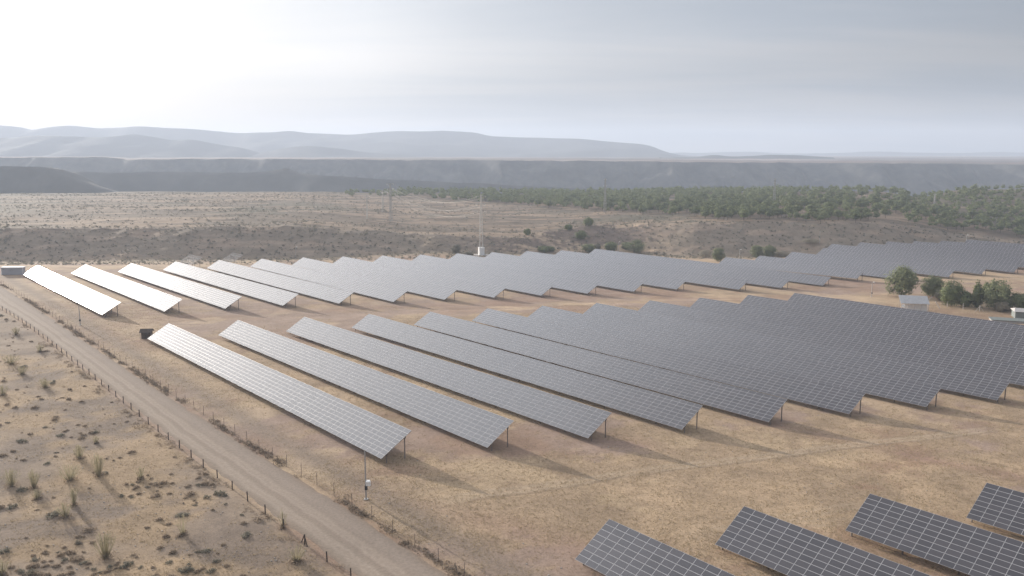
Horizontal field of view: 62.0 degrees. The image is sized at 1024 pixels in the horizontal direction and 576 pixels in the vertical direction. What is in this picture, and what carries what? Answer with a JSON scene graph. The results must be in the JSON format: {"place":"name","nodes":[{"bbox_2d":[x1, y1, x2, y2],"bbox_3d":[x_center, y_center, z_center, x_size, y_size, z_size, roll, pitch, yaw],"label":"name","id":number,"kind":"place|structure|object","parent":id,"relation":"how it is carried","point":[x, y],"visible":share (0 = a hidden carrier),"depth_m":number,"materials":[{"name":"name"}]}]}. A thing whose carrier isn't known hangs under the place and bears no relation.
{"place":"outdoors","nodes":[
{"label":"outdoors","id":0,"kind":"place"},
{"bbox_2d":[0,166,118,193],"bbox_3d":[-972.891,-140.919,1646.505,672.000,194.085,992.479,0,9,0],"label":"hill","id":1,"kind":"structure","parent":0,"point":[16,179],"depth_m":1455.26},
{"bbox_2d":[0,135,258,157],"bbox_3d":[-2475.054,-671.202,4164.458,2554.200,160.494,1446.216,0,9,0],"label":"mountain spur","id":2,"kind":"structure","parent":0,"point":[133,146],"depth_m":4012.05,"materials":[{"name":"stone"}]},
{"bbox_2d":[0,286,448,575],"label":"gravel road","id":3,"kind":"structure","parent":0,"point":[347,538],"depth_m":156.85,"materials":[{"name":"beige gravel"}]},
{"bbox_2d":[249,146,415,156],"bbox_3d":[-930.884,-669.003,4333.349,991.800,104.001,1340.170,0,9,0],"label":"mountain spur","id":4,"kind":"structure","parent":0,"point":[307,151],"depth_m":4179.78,"materials":[{"name":"stone"}]},
{"bbox_2d":[69,168,613,193],"bbox_3d":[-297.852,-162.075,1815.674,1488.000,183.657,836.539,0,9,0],"label":"hills","id":5,"kind":"structure","parent":0,"point":[285,180],"depth_m":1796.24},
{"bbox_2d":[0,125,697,156],"bbox_3d":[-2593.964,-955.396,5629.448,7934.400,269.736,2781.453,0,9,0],"label":"mountain","id":6,"kind":"structure","parent":0,"point":[439,144],"depth_m":5412.53,"materials":[{"name":"grey stone"}]},
{"bbox_2d":[0,189,1023,575],"bbox_3d":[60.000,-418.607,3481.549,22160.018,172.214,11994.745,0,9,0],"label":"ground","id":7,"kind":"structure","parent":0,"point":[220,523],"depth_m":186.00,"materials":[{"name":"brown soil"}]},
{"bbox_2d":[0,559,9,575],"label":"broom bush","id":8,"kind":"object","parent":7,"relation":"on","point":[3,571],"visible":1,"depth_m":119.72,"materials":[{"name":"green plant"}]},
{"bbox_2d":[0,468,19,488],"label":"broom bush","id":9,"kind":"object","parent":7,"relation":"on","point":[11,482],"visible":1,"depth_m":152.37,"materials":[{"name":"green plant"}]},
{"bbox_2d":[2,353,18,365],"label":"broom bush","id":10,"kind":"object","parent":7,"relation":"on","point":[10,361],"visible":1,"depth_m":244.81,"materials":[{"name":"green plant"}]},
{"bbox_2d":[0,266,25,274],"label":"site cabin","id":11,"kind":"object","parent":7,"relation":"on","point":[12,270],"visible":0.92,"depth_m":439.26,"materials":[{"name":"metal"}]},
{"bbox_2d":[25,469,40,488],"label":"broom bush","id":12,"kind":"object","parent":7,"relation":"on","point":[33,482],"visible":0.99,"depth_m":151.59,"materials":[{"name":"green plant"}]},
{"bbox_2d":[30,489,42,500],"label":"broom bush","id":13,"kind":"object","parent":7,"relation":"on","point":[37,495],"visible":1,"depth_m":146.77,"materials":[{"name":"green plant"}]},
{"bbox_2d":[37,378,50,388],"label":"broom bush","id":14,"kind":"object","parent":7,"relation":"on","point":[44,384],"visible":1,"depth_m":219.22,"materials":[{"name":"green plant"}]},
{"bbox_2d":[0,318,103,453],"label":"scrub","id":15,"kind":"object","parent":7,"relation":"on","point":[27,386],"visible":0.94,"depth_m":208.87,"materials":[{"name":"brown plant"}]},
{"bbox_2d":[45,510,61,519],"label":"cushion shrub","id":16,"kind":"object","parent":7,"relation":"on","point":[55,513],"visible":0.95,"depth_m":139.52,"materials":[{"name":"plant"}]},
{"bbox_2d":[55,503,74,519],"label":"broom bush","id":17,"kind":"object","parent":7,"relation":"on","point":[64,514],"visible":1,"depth_m":139.09,"materials":[{"name":"green plant"}]},
{"bbox_2d":[54,462,81,482],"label":"broom bush","id":18,"kind":"object","parent":7,"relation":"on","point":[70,476],"visible":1,"depth_m":155.32,"materials":[{"name":"green plant"}]},
{"bbox_2d":[23,266,120,317],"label":"solar table","id":19,"kind":"object","parent":7,"relation":"on","point":[94,301],"visible":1,"depth_m":361.47,"materials":[{"name":"glass"}]},
{"bbox_2d":[67,487,77,506],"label":"broom bush","id":20,"kind":"object","parent":7,"relation":"on","point":[73,499],"visible":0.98,"depth_m":143.44,"materials":[{"name":"green plant"}]},
{"bbox_2d":[72,444,85,459],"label":"broom bush","id":21,"kind":"object","parent":7,"relation":"on","point":[79,449],"visible":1,"depth_m":166.24,"materials":[{"name":"green plant"}]},
{"bbox_2d":[90,454,105,477],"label":"broom bush","id":22,"kind":"object","parent":7,"relation":"on","point":[98,471],"visible":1,"depth_m":156.67,"materials":[{"name":"green plant"}]},
{"bbox_2d":[91,531,115,559],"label":"broom bush","id":23,"kind":"object","parent":7,"relation":"on","point":[104,548],"visible":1,"depth_m":124.80,"materials":[{"name":"green plant"}]},
{"bbox_2d":[72,264,181,312],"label":"solar table","id":24,"kind":"object","parent":7,"relation":"on","point":[159,300],"visible":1,"depth_m":370.94,"materials":[{"name":"glass"}]},
{"bbox_2d":[134,466,144,479],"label":"broom bush","id":25,"kind":"object","parent":7,"relation":"on","point":[140,475],"visible":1,"depth_m":155.19,"materials":[{"name":"green plant"}]},
{"bbox_2d":[139,328,154,338],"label":"wooden hut","id":26,"kind":"object","parent":7,"relation":"on","point":[146,333],"visible":0.85,"depth_m":278.98,"materials":[{"name":"brown wood"}]},
{"bbox_2d":[2,306,354,575],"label":"wooden post fence","id":27,"kind":"object","parent":7,"relation":"on","point":[304,538],"visible":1,"depth_m":170.78,"materials":[{"name":"wood"}]},
{"bbox_2d":[118,263,241,310],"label":"solar table","id":28,"kind":"object","parent":7,"relation":"on","point":[213,296],"visible":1,"depth_m":379.11,"materials":[{"name":"glass"}]},
{"bbox_2d":[173,513,190,534],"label":"broom bush","id":29,"kind":"object","parent":7,"relation":"on","point":[182,529],"visible":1,"depth_m":132.62,"materials":[{"name":"plant"}]},
{"bbox_2d":[21,324,343,567],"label":"weeds","id":30,"kind":"object","parent":7,"relation":"on","point":[159,433],"visible":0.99,"depth_m":174.38,"materials":[{"name":"brown plant"}]},
{"bbox_2d":[178,566,194,573],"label":"cushion shrub","id":31,"kind":"object","parent":7,"relation":"on","point":[183,571],"visible":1,"depth_m":121.04,"materials":[{"name":"plant"}]},
{"bbox_2d":[179,254,200,265],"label":"table frame","id":32,"kind":"object","parent":7,"relation":"on","point":[189,259],"visible":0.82,"depth_m":490.93,"materials":[{"name":"silver metal"}]},
{"bbox_2d":[163,261,297,307],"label":"solar table","id":33,"kind":"object","parent":7,"relation":"on","point":[263,292],"visible":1,"depth_m":389.65,"materials":[{"name":"glass"}]},
{"bbox_2d":[0,284,473,575],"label":"weeds","id":34,"kind":"object","parent":7,"relation":"on","point":[351,506],"visible":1,"depth_m":171.92,"materials":[{"name":"plant"}]},
{"bbox_2d":[3,281,482,575],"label":"metal post fence","id":35,"kind":"object","parent":7,"relation":"on","point":[255,439],"visible":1,"depth_m":168.98,"materials":[{"name":"metal"}]},
{"bbox_2d":[147,323,411,462],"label":"solar table","id":36,"kind":"object","parent":7,"relation":"on","point":[374,434],"visible":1,"depth_m":198.96,"materials":[{"name":"grey glass"}]},
{"bbox_2d":[208,260,353,305],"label":"solar table","id":37,"kind":"object","parent":7,"relation":"on","point":[327,293],"visible":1,"depth_m":399.24,"materials":[{"name":"glass"}]},
{"bbox_2d":[277,509,287,528],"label":"broom bush","id":38,"kind":"object","parent":7,"relation":"on","point":[284,525],"visible":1,"depth_m":134.31,"materials":[{"name":"green plant"}]},
{"bbox_2d":[286,545,306,564],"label":"broom bush","id":39,"kind":"object","parent":7,"relation":"on","point":[297,556],"visible":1,"depth_m":123.56,"materials":[{"name":"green plant"}]},
{"bbox_2d":[250,259,406,302],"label":"solar table","id":40,"kind":"object","parent":7,"relation":"on","point":[376,291],"visible":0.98,"depth_m":408.56,"materials":[{"name":"glass"}]},
{"bbox_2d":[219,320,513,450],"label":"solar table","id":41,"kind":"object","parent":7,"relation":"on","point":[482,427],"visible":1,"depth_m":207.27,"materials":[{"name":"glass"}]},
{"bbox_2d":[364,450,370,499],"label":"security mast","id":42,"kind":"object","parent":7,"relation":"on","point":[367,483],"visible":1,"depth_m":144.80,"materials":[{"name":"metal"}]},
{"bbox_2d":[293,257,457,301],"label":"solar table","id":43,"kind":"object","parent":7,"relation":"on","point":[427,289],"visible":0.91,"depth_m":417.39,"materials":[{"name":"glass"}]},
{"bbox_2d":[387,183,392,221],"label":"power pylon","id":44,"kind":"object","parent":7,"relation":"on","point":[390,196],"visible":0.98,"depth_m":700.87,"materials":[{"name":"metal"}]},
{"bbox_2d":[333,256,505,298],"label":"solar table","id":45,"kind":"object","parent":7,"relation":"on","point":[483,289],"visible":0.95,"depth_m":425.28,"materials":[{"name":"glass"}]},
{"bbox_2d":[287,317,610,441],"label":"solar table","id":46,"kind":"object","parent":7,"relation":"on","point":[578,418],"visible":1,"depth_m":214.76,"materials":[{"name":"grey glass"}]},
{"bbox_2d":[374,256,552,295],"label":"solar table","id":47,"kind":"object","parent":7,"relation":"on","point":[526,286],"visible":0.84,"depth_m":433.00,"materials":[{"name":"glass"}]},
{"bbox_2d":[474,195,488,255],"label":"communication tower","id":48,"kind":"structure","parent":7,"relation":"on","point":[481,251],"depth_m":566.88,"materials":[{"name":"metal"}]},
{"bbox_2d":[412,254,598,294],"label":"solar table","id":49,"kind":"object","parent":7,"relation":"on","point":[572,285],"visible":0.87,"depth_m":439.91,"materials":[{"name":"glass"}]},
{"bbox_2d":[0,189,1017,235],"bbox_3d":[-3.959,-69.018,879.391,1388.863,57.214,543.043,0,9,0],"label":"scrub","id":50,"kind":"object","parent":7,"relation":"on","point":[252,207],"visible":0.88,"depth_m":802.37,"materials":[{"name":"plant"}]},
{"bbox_2d":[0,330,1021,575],"bbox_3d":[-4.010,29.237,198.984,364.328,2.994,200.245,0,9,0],"label":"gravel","id":51,"kind":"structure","parent":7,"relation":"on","point":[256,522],"depth_m":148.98,"materials":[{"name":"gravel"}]},
{"bbox_2d":[0,220,1023,264],"bbox_3d":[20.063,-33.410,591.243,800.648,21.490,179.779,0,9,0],"label":"scrub","id":52,"kind":"object","parent":7,"relation":"on","point":[236,236],"visible":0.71,"depth_m":589.03,"materials":[{"name":"plant"}]},
{"bbox_2d":[352,314,702,432],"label":"solar table","id":53,"kind":"object","parent":7,"relation":"on","point":[658,408],"visible":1,"depth_m":222.16,"materials":[{"name":"grey glass"}]},
{"bbox_2d":[537,245,549,252],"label":"tree","id":54,"kind":"object","parent":7,"relation":"on","point":[543,248],"visible":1,"depth_m":593.19,"materials":[{"name":"green plant"}]},
{"bbox_2d":[450,253,643,291],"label":"solar table","id":55,"kind":"object","parent":7,"relation":"on","point":[617,283],"visible":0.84,"depth_m":446.63,"materials":[{"name":"glass"}]},
{"bbox_2d":[574,230,586,239],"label":"tree","id":56,"kind":"object","parent":7,"relation":"on","point":[581,234],"visible":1,"depth_m":627.19,"materials":[{"name":"plant"}]},
{"bbox_2d":[484,252,685,289],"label":"solar table","id":57,"kind":"object","parent":7,"relation":"on","point":[663,282],"visible":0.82,"depth_m":453.11,"materials":[{"name":"glass"}]},
{"bbox_2d":[579,244,596,251],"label":"tree","id":58,"kind":"object","parent":7,"relation":"on","point":[588,247],"visible":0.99,"depth_m":598.64,"materials":[{"name":"green plant"}]},
{"bbox_2d":[583,217,593,225],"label":"tree","id":59,"kind":"object","parent":7,"relation":"on","point":[588,221],"visible":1,"depth_m":656.48,"materials":[{"name":"plant"}]},
{"bbox_2d":[414,312,786,423],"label":"solar table","id":60,"kind":"object","parent":7,"relation":"on","point":[749,403],"visible":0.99,"depth_m":229.44,"materials":[{"name":"glass"}]},
{"bbox_2d":[603,241,617,250],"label":"tree","id":61,"kind":"object","parent":7,"relation":"on","point":[611,246],"visible":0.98,"depth_m":602.45,"materials":[{"name":"plant"}]},
{"bbox_2d":[521,251,747,290],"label":"solar table","id":62,"kind":"object","parent":7,"relation":"on","point":[730,283],"visible":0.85,"depth_m":452.10,"materials":[{"name":"glass"}]},
{"bbox_2d":[626,239,646,251],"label":"tree","id":63,"kind":"object","parent":7,"relation":"on","point":[638,247],"visible":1,"depth_m":600.20,"materials":[{"name":"green plant"}]},
{"bbox_2d":[575,519,734,575],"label":"solar table","id":64,"kind":"object","parent":7,"relation":"on","point":[612,548],"visible":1,"depth_m":118.17,"materials":[{"name":"glass"}]},
{"bbox_2d":[472,308,865,416],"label":"solar table","id":65,"kind":"object","parent":7,"relation":"on","point":[832,397],"visible":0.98,"depth_m":236.74,"materials":[{"name":"glass"}]},
{"bbox_2d":[555,250,789,289],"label":"solar table","id":66,"kind":"object","parent":7,"relation":"on","point":[766,281],"visible":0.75,"depth_m":458.02,"materials":[{"name":"glass"}]},
{"bbox_2d":[345,183,1023,230],"bbox_3d":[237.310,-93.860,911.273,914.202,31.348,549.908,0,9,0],"label":"pine wood","id":67,"kind":"object","parent":7,"relation":"on","point":[546,194],"visible":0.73,"depth_m":961.11,"materials":[{"name":"plant"}]},
{"bbox_2d":[689,205,700,213],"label":"pine tree","id":68,"kind":"object","parent":7,"relation":"on","point":[694,210],"visible":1,"depth_m":695.02,"materials":[{"name":"green plant"}]},
{"bbox_2d":[697,250,711,257],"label":"bush","id":69,"kind":"object","parent":7,"relation":"on","point":[703,254],"visible":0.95,"depth_m":565.94,"materials":[{"name":"plant"}]},
{"bbox_2d":[589,249,830,286],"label":"solar table","id":70,"kind":"object","parent":7,"relation":"on","point":[808,279],"visible":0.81,"depth_m":464.99,"materials":[{"name":"glass"}]},
{"bbox_2d":[711,247,725,260],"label":"tree","id":71,"kind":"object","parent":7,"relation":"on","point":[717,254],"visible":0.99,"depth_m":511.20,"materials":[{"name":"green plant"}]},
{"bbox_2d":[528,306,940,409],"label":"solar table","id":72,"kind":"object","parent":7,"relation":"on","point":[911,392],"visible":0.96,"depth_m":243.62,"materials":[{"name":"glass"}]},
{"bbox_2d":[747,245,764,256],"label":"tree","id":73,"kind":"object","parent":7,"relation":"on","point":[756,250],"visible":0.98,"depth_m":566.04,"materials":[{"name":"green plant"}]},
{"bbox_2d":[760,244,777,256],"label":"tree","id":74,"kind":"object","parent":7,"relation":"on","point":[769,251],"visible":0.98,"depth_m":567.22,"materials":[{"name":"green plant"}]},
{"bbox_2d":[784,206,793,218],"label":"pine tree","id":75,"kind":"object","parent":7,"relation":"on","point":[788,210],"visible":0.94,"depth_m":651.97,"materials":[{"name":"green plant"}]},
{"bbox_2d":[718,257,863,281],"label":"solar table","id":76,"kind":"object","parent":7,"relation":"on","point":[824,271],"visible":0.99,"depth_m":453.15,"materials":[{"name":"glass"}]},
{"bbox_2d":[583,303,1009,402],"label":"solar table","id":77,"kind":"object","parent":7,"relation":"on","point":[974,385],"visible":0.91,"depth_m":250.63,"materials":[{"name":"glass"}]},
{"bbox_2d":[715,506,929,575],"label":"solar table","id":78,"kind":"object","parent":7,"relation":"on","point":[781,546],"visible":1,"depth_m":120.36,"materials":[{"name":"glass"}]},
{"bbox_2d":[755,256,894,277],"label":"solar table","id":79,"kind":"object","parent":7,"relation":"on","point":[875,272],"visible":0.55,"depth_m":459.96,"materials":[{"name":"glass"}]},
{"bbox_2d":[822,208,833,216],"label":"pine tree","id":80,"kind":"object","parent":7,"relation":"on","point":[829,211],"visible":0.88,"depth_m":647.30,"materials":[{"name":"green plant"}]},
{"bbox_2d":[638,300,1023,385],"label":"solar table","id":81,"kind":"object","parent":7,"relation":"on","point":[1010,372],"visible":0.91,"depth_m":263.61,"materials":[{"name":"glass"}]},
{"bbox_2d":[691,298,1023,365],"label":"solar table","id":82,"kind":"object","parent":7,"relation":"on","point":[968,348],"visible":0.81,"depth_m":279.22,"materials":[{"name":"glass"}]},
{"bbox_2d":[786,252,954,278],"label":"solar table","id":83,"kind":"object","parent":7,"relation":"on","point":[936,271],"visible":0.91,"depth_m":464.39,"materials":[{"name":"glass"}]},
{"bbox_2d":[740,295,1023,348],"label":"solar table","id":84,"kind":"object","parent":7,"relation":"on","point":[973,335],"visible":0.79,"depth_m":294.67,"materials":[{"name":"glass"}]},
{"bbox_2d":[882,265,921,295],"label":"tree","id":85,"kind":"object","parent":7,"relation":"on","point":[901,279],"visible":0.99,"depth_m":373.53,"materials":[{"name":"green plant"}]},
{"bbox_2d":[817,248,987,275],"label":"solar table","id":86,"kind":"object","parent":7,"relation":"on","point":[969,268],"visible":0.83,"depth_m":469.44,"materials":[{"name":"glass"}]},
{"bbox_2d":[788,293,1023,335],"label":"solar table","id":87,"kind":"object","parent":7,"relation":"on","point":[988,325],"visible":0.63,"depth_m":309.43,"materials":[{"name":"glass"}]},
{"bbox_2d":[899,295,929,310],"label":"open shed","id":88,"kind":"structure","parent":7,"relation":"on","point":[913,302],"depth_m":337.68,"materials":[{"name":"metal"}]},
{"bbox_2d":[828,244,1019,272],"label":"solar table","id":89,"kind":"object","parent":7,"relation":"on","point":[1004,267],"visible":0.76,"depth_m":478.00,"materials":[{"name":"glass"}]},
{"bbox_2d":[917,274,945,296],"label":"tree","id":90,"kind":"object","parent":7,"relation":"on","point":[933,286],"visible":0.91,"depth_m":374.24,"materials":[{"name":"green plant"}]},
{"bbox_2d":[846,494,1023,575],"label":"solar table","id":91,"kind":"object","parent":7,"relation":"on","point":[958,546],"visible":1,"depth_m":123.84,"materials":[{"name":"glass"}]},
{"bbox_2d":[857,242,1023,267],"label":"solar table","id":92,"kind":"object","parent":7,"relation":"on","point":[1017,261],"visible":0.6,"depth_m":490.89,"materials":[{"name":"glass"}]},
{"bbox_2d":[937,278,965,306],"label":"tree","id":93,"kind":"object","parent":7,"relation":"on","point":[951,295],"visible":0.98,"depth_m":348.35,"materials":[{"name":"plant"}]},
{"bbox_2d":[885,241,1023,258],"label":"solar table","id":94,"kind":"object","parent":7,"relation":"on","point":[990,253],"visible":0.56,"depth_m":505.43,"materials":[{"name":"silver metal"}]},
{"bbox_2d":[957,290,974,306],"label":"tree","id":95,"kind":"object","parent":7,"relation":"on","point":[967,300],"visible":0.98,"depth_m":347.47,"materials":[{"name":"plant"}]},
{"bbox_2d":[912,241,1023,253],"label":"solar table","id":96,"kind":"object","parent":7,"relation":"on","point":[971,247],"visible":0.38,"depth_m":520.07,"materials":[{"name":"silver metal"}]},
{"bbox_2d":[971,279,983,307],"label":"tree","id":97,"kind":"object","parent":7,"relation":"on","point":[977,303],"visible":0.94,"depth_m":345.85,"materials":[{"name":"plant"}]},
{"bbox_2d":[940,240,1023,250],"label":"solar table","id":98,"kind":"object","parent":7,"relation":"on","point":[984,245],"visible":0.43,"depth_m":533.02,"materials":[{"name":"silver metal"}]},
{"bbox_2d":[975,277,1013,308],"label":"tree","id":99,"kind":"object","parent":7,"relation":"on","point":[1000,294],"visible":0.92,"depth_m":338.83,"materials":[{"name":"green plant"}]},
{"bbox_2d":[965,239,1023,247],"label":"solar table","id":100,"kind":"object","parent":7,"relation":"on","point":[995,243],"visible":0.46,"depth_m":545.84,"materials":[{"name":"silver metal"}]},
{"bbox_2d":[966,483,1023,534],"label":"solar table","id":101,"kind":"object","parent":7,"relation":"on","point":[999,506],"visible":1,"depth_m":136.11,"materials":[{"name":"glass"}]},
{"bbox_2d":[993,301,1010,311],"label":"bush","id":102,"kind":"object","parent":7,"relation":"on","point":[1002,306],"visible":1,"depth_m":334.98,"materials":[{"name":"plant"}]},
{"bbox_2d":[989,317,1023,323],"bbox_3d":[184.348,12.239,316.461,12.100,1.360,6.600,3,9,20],"label":"flat roofed store","id":103,"kind":"structure","parent":7,"relation":"on","point":[1010,320],"depth_m":315.65,"materials":[{"name":"concrete"}]},
{"bbox_2d":[1005,292,1023,310],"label":"tree","id":104,"kind":"object","parent":7,"relation":"on","point":[1016,301],"visible":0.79,"depth_m":336.08,"materials":[{"name":"plant"}]},
{"bbox_2d":[1010,308,1023,318],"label":"house","id":105,"kind":"structure","parent":7,"relation":"on","point":[1017,312],"depth_m":321.61,"materials":[{"name":"concrete"}]},
{"bbox_2d":[0,156,1023,196],"bbox_3d":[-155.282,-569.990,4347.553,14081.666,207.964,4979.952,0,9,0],"label":"mesa","id":106,"kind":"structure","parent":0,"point":[917,175],"depth_m":2337.88,"materials":[{"name":"grey stone"}]},
{"bbox_2d":[0,0,1023,152],"label":"sky","id":107,"kind":"structure","parent":0,"point":[670,76],"materials":[{"name":"white"}]},
{"bbox_2d":[660,155,834,158],"bbox_3d":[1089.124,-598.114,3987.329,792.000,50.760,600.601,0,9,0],"label":"mesa butte","id":108,"kind":"object","parent":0,"point":[775,157],"visible":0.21,"depth_m":3928.07,"materials":[{"name":"stone"}]},
{"bbox_2d":[672,152,1023,155],"bbox_3d":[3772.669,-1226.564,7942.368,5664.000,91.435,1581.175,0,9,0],"label":"mountain","id":109,"kind":"structure","parent":0,"point":[865,154],"depth_m":7799.74,"materials":[{"name":"stone"}]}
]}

